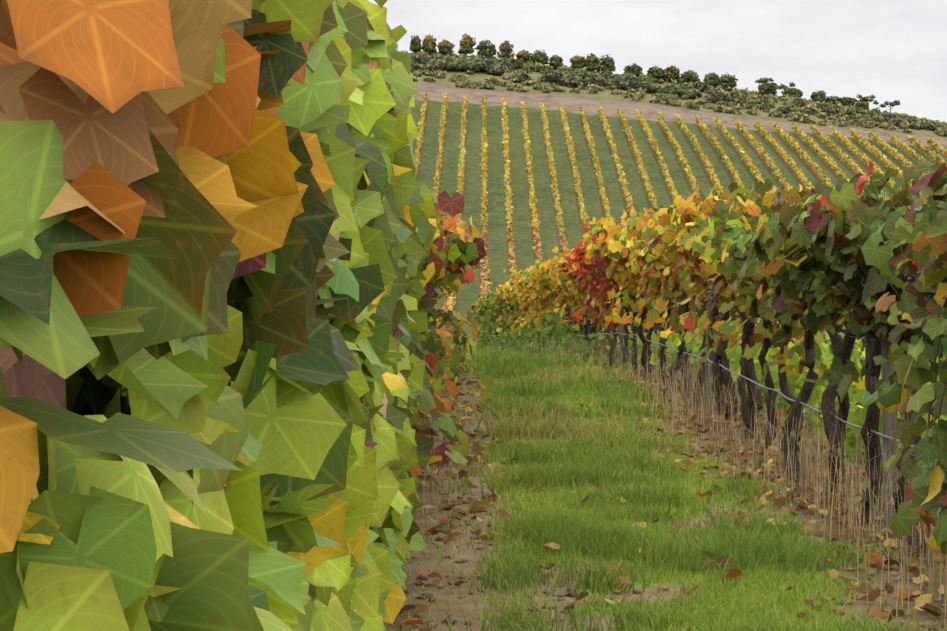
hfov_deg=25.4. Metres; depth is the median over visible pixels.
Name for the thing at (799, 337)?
grape clusters
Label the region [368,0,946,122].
sky
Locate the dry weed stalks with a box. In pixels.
[403,332,946,630]
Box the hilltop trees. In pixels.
[396,33,946,136]
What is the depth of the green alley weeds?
25.27 m
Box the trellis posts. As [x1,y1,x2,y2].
[511,202,898,530]
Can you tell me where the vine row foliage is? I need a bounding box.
[414,91,946,337]
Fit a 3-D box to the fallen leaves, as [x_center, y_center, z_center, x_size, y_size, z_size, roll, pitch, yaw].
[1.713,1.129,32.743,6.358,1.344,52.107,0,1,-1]
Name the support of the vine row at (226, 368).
on the terrain at (497, 219)
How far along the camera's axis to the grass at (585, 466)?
10.60 m
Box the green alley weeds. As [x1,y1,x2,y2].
[475,308,946,495]
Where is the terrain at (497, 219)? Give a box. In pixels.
[383,57,946,630]
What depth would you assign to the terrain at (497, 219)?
247.39 m
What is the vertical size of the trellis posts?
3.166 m
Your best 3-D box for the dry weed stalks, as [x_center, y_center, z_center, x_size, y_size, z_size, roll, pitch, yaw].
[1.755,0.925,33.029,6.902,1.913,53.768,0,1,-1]
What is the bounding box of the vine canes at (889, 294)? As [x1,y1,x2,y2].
[481,167,946,571]
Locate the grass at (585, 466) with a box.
[385,343,946,630]
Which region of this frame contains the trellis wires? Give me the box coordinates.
[559,208,920,339]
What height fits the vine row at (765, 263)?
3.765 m
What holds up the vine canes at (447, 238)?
on the vine row at (226, 368)
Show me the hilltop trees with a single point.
(632, 79)
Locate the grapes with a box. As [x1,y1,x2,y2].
[516,264,932,333]
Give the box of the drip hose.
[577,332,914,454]
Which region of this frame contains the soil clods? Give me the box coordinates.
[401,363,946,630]
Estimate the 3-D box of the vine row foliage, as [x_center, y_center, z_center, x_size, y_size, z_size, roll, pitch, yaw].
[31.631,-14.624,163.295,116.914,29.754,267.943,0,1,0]
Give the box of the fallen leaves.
[395,362,945,630]
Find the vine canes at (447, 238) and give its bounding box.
[422,207,461,274]
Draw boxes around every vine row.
[0,0,493,630]
[470,159,946,556]
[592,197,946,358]
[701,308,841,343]

